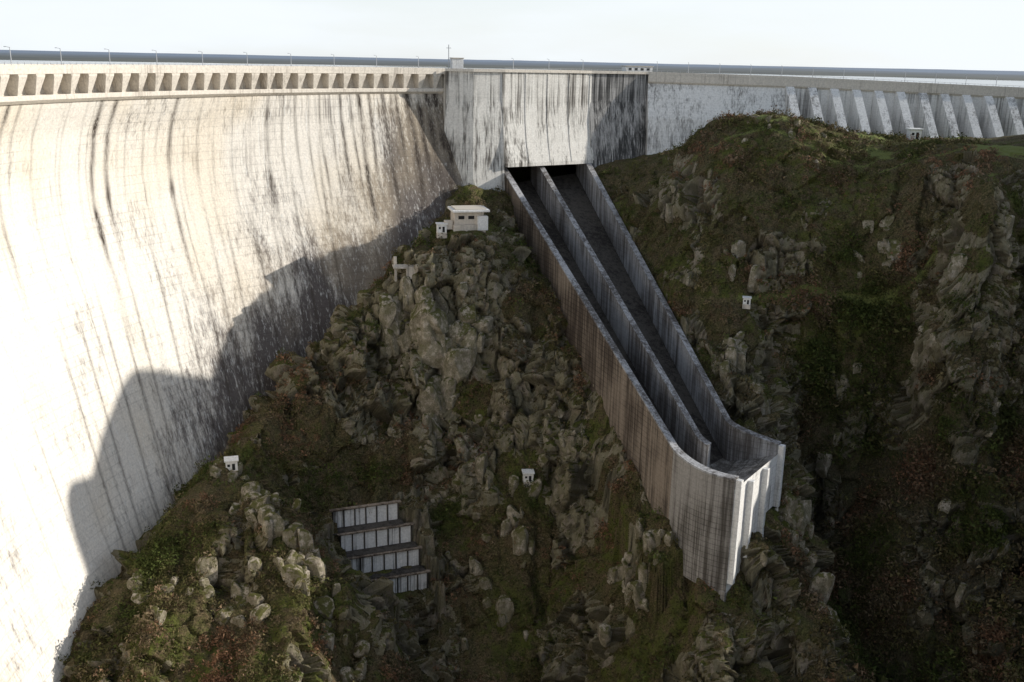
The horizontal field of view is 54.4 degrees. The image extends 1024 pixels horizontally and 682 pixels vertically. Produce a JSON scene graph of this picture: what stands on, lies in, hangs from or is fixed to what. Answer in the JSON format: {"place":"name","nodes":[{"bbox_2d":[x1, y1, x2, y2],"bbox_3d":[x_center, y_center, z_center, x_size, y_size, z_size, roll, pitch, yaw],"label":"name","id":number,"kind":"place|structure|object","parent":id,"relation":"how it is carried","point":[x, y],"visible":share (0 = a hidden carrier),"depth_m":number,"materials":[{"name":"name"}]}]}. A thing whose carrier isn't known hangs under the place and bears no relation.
{"place":"outdoors","nodes":[
{"label":"outdoors","id":0,"kind":"place"},
{"bbox_2d":[448,45,463,68],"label":"gate hoist tower","id":1,"kind":"structure","parent":0,"point":[456,63],"depth_m":438.56,"materials":[{"name":"concrete"}]},
{"bbox_2d":[0,50,1023,80],"bbox_3d":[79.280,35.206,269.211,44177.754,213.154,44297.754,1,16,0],"label":"distant plateau","id":2,"kind":"structure","parent":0,"point":[467,63],"depth_m":2625.03,"materials":[{"name":"grey"}]},
{"bbox_2d":[0,60,1023,86],"bbox_3d":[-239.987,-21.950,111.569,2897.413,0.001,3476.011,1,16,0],"label":"reservoir water","id":3,"kind":"structure","parent":0,"point":[1003,83],"depth_m":1335.24,"materials":[{"name":"blue liquid"}]},
{"bbox_2d":[0,0,1023,70],"label":"sky","id":4,"kind":"structure","parent":0,"point":[897,34],"materials":[{"name":"white"}]},
{"bbox_2d":[59,114,1023,681],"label":"rocky hillside","id":5,"kind":"structure","parent":0,"point":[583,480],"depth_m":356.05,"materials":[{"name":"green plant"}]},
{"bbox_2d":[0,64,462,681],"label":"arch dam","id":6,"kind":"structure","parent":5,"relation":"on","point":[186,252],"depth_m":344.00,"materials":[{"name":"concrete"}]},
{"bbox_2d":[224,455,238,470],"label":"utility hut","id":7,"kind":"object","parent":5,"relation":"on","point":[230,462],"visible":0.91,"depth_m":331.69,"materials":[{"name":"concrete"}]},
{"bbox_2d":[333,503,396,527],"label":"tier wall","id":8,"kind":"structure","parent":5,"relation":"on","point":[371,515],"depth_m":352.48,"materials":[{"name":"grey concrete"}]},
{"bbox_2d":[329,500,400,511],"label":"tier slab","id":9,"kind":"structure","parent":8,"relation":"on","point":[364,506],"depth_m":351.08,"materials":[{"name":"grey concrete"}]},
{"bbox_2d":[341,526,410,550],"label":"tier wall","id":10,"kind":"structure","parent":5,"relation":"on","point":[358,541],"depth_m":350.55,"materials":[{"name":"grey concrete"}]},
{"bbox_2d":[333,519,403,535],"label":"terrace floor","id":11,"kind":"structure","parent":10,"relation":"on","point":[369,526],"depth_m":351.45,"materials":[{"name":"concrete"}]},
{"bbox_2d":[343,511,344,526],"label":"pier","id":12,"kind":"structure","parent":11,"relation":"on","point":[343,518],"depth_m":349.38,"materials":[{"name":"concrete"}]},
{"bbox_2d":[354,509,355,524],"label":"pier","id":13,"kind":"structure","parent":11,"relation":"on","point":[354,516],"depth_m":350.69,"materials":[{"name":"concrete"}]},
{"bbox_2d":[365,508,366,523],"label":"pier","id":14,"kind":"structure","parent":11,"relation":"on","point":[365,516],"depth_m":352.13,"materials":[{"name":"concrete"}]},
{"bbox_2d":[397,503,398,518],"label":"pier","id":15,"kind":"structure","parent":11,"relation":"on","point":[397,510],"depth_m":356.16,"materials":[{"name":"concrete"}]},
{"bbox_2d":[337,522,414,535],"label":"tier slab","id":16,"kind":"structure","parent":10,"relation":"on","point":[377,529],"depth_m":349.50,"materials":[{"name":"grey concrete"}]},
{"bbox_2d":[351,549,418,572],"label":"tier wall","id":17,"kind":"structure","parent":5,"relation":"on","point":[366,564],"depth_m":348.89,"materials":[{"name":"grey concrete"}]},
{"bbox_2d":[346,541,417,557],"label":"terrace floor","id":18,"kind":"structure","parent":17,"relation":"on","point":[372,550],"depth_m":349.60,"materials":[{"name":"concrete"}]},
{"bbox_2d":[387,529,388,544],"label":"pier","id":19,"kind":"structure","parent":18,"relation":"on","point":[388,536],"depth_m":351.82,"materials":[{"name":"concrete"}]},
{"bbox_2d":[399,527,400,542],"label":"pier","id":20,"kind":"structure","parent":18,"relation":"on","point":[399,534],"depth_m":353.29,"materials":[{"name":"concrete"}]},
{"bbox_2d":[347,546,422,559],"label":"tier slab","id":21,"kind":"structure","parent":17,"relation":"on","point":[386,552],"depth_m":347.38,"materials":[{"name":"grey concrete"}]},
{"bbox_2d":[369,565,424,578],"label":"terrace floor","id":22,"kind":"structure","parent":5,"relation":"on","point":[399,571],"depth_m":348.94,"materials":[{"name":"concrete"}]},
{"bbox_2d":[395,553,396,568],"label":"pier","id":23,"kind":"structure","parent":22,"relation":"on","point":[395,560],"depth_m":349.81,"materials":[{"name":"concrete"}]},
{"bbox_2d":[392,256,416,281],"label":"ruined concrete platform","id":24,"kind":"structure","parent":5,"relation":"on","point":[410,271],"depth_m":382.03,"materials":[{"name":"beige concrete"}]},
{"bbox_2d":[390,573,426,592],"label":"tier wall","id":25,"kind":"structure","parent":5,"relation":"on","point":[422,581],"depth_m":348.87,"materials":[{"name":"grey concrete"}]},
{"bbox_2d":[371,569,430,581],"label":"tier slab","id":26,"kind":"structure","parent":25,"relation":"on","point":[408,574],"depth_m":346.88,"materials":[{"name":"grey concrete"}]},
{"bbox_2d":[435,222,447,237],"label":"utility hut","id":27,"kind":"object","parent":5,"relation":"on","point":[441,227],"visible":0.99,"depth_m":395.39,"materials":[{"name":"concrete"}]},
{"bbox_2d":[444,220,452,228],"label":"annex wall","id":28,"kind":"structure","parent":5,"relation":"on","point":[450,224],"depth_m":396.28,"materials":[{"name":"concrete"}]},
{"bbox_2d":[452,224,485,231],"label":"base platform","id":29,"kind":"structure","parent":5,"relation":"on","point":[466,227],"depth_m":396.57,"materials":[{"name":"concrete"}]},
{"bbox_2d":[451,211,483,224],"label":"walls","id":30,"kind":"structure","parent":29,"relation":"on","point":[457,221],"depth_m":396.94,"materials":[{"name":"concrete"}]},
{"bbox_2d":[447,206,489,212],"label":"roof slab","id":31,"kind":"structure","parent":30,"relation":"on","point":[450,208],"depth_m":394.35,"materials":[{"name":"white concrete"}]},
{"bbox_2d":[451,205,485,209],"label":"roof edge","id":32,"kind":"object","parent":31,"relation":"on","point":[468,207],"visible":1,"depth_m":398.18,"materials":[{"name":"beige concrete"}]},
{"bbox_2d":[477,215,487,230],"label":"annex block","id":33,"kind":"structure","parent":5,"relation":"on","point":[482,222],"depth_m":397.00,"materials":[{"name":"white concrete"}]},
{"bbox_2d":[522,469,534,487],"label":"utility hut","id":34,"kind":"object","parent":5,"relation":"on","point":[528,474],"visible":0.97,"depth_m":366.92,"materials":[{"name":"concrete"}]},
{"bbox_2d":[58,105,1023,681],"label":"shrub foliage","id":35,"kind":"object","parent":5,"relation":"on","point":[828,397],"visible":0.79,"depth_m":347.91,"materials":[{"name":"green plant"}]},
{"bbox_2d":[443,71,647,191],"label":"spillway headworks","id":36,"kind":"object","parent":5,"relation":"on","point":[495,123],"visible":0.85,"depth_m":450.24,"materials":[{"name":"concrete"}]},
{"bbox_2d":[81,114,1023,681],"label":"granite boulders","id":37,"kind":"object","parent":5,"relation":"on","point":[431,330],"visible":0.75,"depth_m":355.83,"materials":[{"name":"grey stone"}]},
{"bbox_2d":[504,163,785,601],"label":"spillway chute","id":38,"kind":"object","parent":5,"relation":"on","point":[709,470],"visible":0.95,"depth_m":354.40,"materials":[{"name":"concrete"}]},
{"bbox_2d":[742,296,751,308],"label":"utility hut","id":39,"kind":"object","parent":5,"relation":"on","point":[746,302],"visible":1,"depth_m":369.34,"materials":[{"name":"concrete"}]},
{"bbox_2d":[645,74,1023,154],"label":"buttress dam","id":40,"kind":"structure","parent":5,"relation":"on","point":[680,108],"depth_m":474.98,"materials":[{"name":"concrete"}]},
{"bbox_2d":[905,128,923,139],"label":"utility hut","id":41,"kind":"object","parent":5,"relation":"on","point":[914,131],"visible":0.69,"depth_m":428.70,"materials":[{"name":"concrete"}]},
{"bbox_2d":[445,68,1023,89],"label":"crest road","id":42,"kind":"structure","parent":0,"point":[705,74],"depth_m":472.85,"materials":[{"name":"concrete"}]},
{"bbox_2d":[4,62,1019,86],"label":"crest railing","id":43,"kind":"object","parent":42,"relation":"on","point":[434,66],"visible":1,"depth_m":411.42,"materials":[{"name":"metal"}]},
{"bbox_2d":[622,66,653,71],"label":"control cabin","id":44,"kind":"object","parent":42,"relation":"on","point":[639,68],"visible":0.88,"depth_m":473.25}
]}

